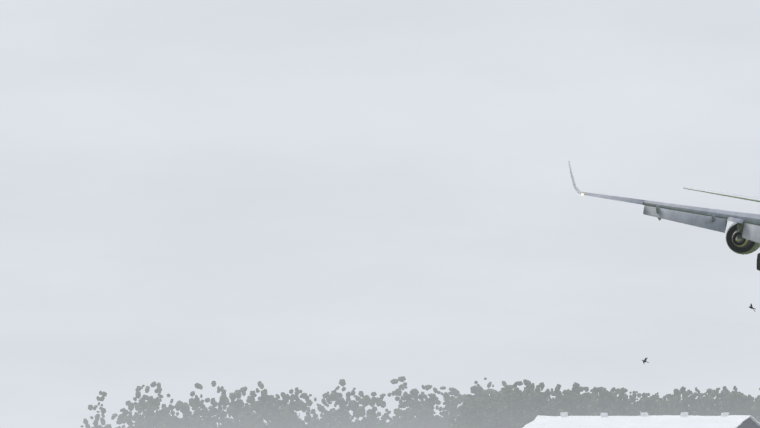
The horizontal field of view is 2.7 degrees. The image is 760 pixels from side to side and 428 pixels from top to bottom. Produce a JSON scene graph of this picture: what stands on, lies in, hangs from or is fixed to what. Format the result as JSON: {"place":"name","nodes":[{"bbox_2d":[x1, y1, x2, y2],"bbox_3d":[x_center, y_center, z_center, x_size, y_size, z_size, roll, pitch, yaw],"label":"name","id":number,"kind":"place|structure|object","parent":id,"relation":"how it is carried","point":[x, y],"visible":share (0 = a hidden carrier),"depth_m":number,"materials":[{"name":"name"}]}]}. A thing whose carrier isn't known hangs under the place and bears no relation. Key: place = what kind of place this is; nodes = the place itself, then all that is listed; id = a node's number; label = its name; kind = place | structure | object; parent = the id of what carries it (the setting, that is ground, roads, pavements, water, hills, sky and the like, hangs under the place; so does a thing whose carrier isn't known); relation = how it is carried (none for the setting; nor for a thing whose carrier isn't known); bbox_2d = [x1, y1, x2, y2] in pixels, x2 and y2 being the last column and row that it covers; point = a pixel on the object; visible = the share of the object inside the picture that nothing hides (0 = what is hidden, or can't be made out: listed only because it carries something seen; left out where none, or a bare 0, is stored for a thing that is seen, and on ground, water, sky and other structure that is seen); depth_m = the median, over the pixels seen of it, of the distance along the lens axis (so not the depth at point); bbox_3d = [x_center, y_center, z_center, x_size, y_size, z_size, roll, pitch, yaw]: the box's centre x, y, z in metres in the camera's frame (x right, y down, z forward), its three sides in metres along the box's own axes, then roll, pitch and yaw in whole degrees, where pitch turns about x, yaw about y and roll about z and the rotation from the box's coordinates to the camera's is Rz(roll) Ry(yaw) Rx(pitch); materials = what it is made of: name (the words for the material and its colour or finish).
{"place":"outdoors","nodes":[
{"label":"outdoors","id":0,"kind":"place"},
{"bbox_2d":[0,0,759,427],"label":"sky","id":1,"kind":"structure","parent":0,"point":[309,196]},
{"bbox_2d":[568,161,759,270],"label":"aircraft","id":2,"kind":"object","parent":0,"point":[743,234],"visible":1,"depth_m":924.89,"materials":[{"name":"paint"}]},
{"bbox_3d":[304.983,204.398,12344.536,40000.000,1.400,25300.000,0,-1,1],"label":"ground","id":3,"kind":"structure","parent":0,"visible":0},
{"bbox_2d":[80,376,512,427],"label":"treeline","id":4,"kind":"object","parent":3,"relation":"on","point":[277,413],"visible":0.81,"depth_m":3366.18,"materials":[{"name":"grey plant"}]},
{"bbox_2d":[446,379,759,427],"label":"treeline","id":5,"kind":"object","parent":3,"relation":"on","point":[516,407],"visible":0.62,"depth_m":2973.02,"materials":[{"name":"grey plant"}]},
{"bbox_2d":[523,412,759,427],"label":"hangar","id":6,"kind":"structure","parent":3,"relation":"on","point":[646,420],"depth_m":2508.25,"materials":[{"name":"grey metal"}]}
]}

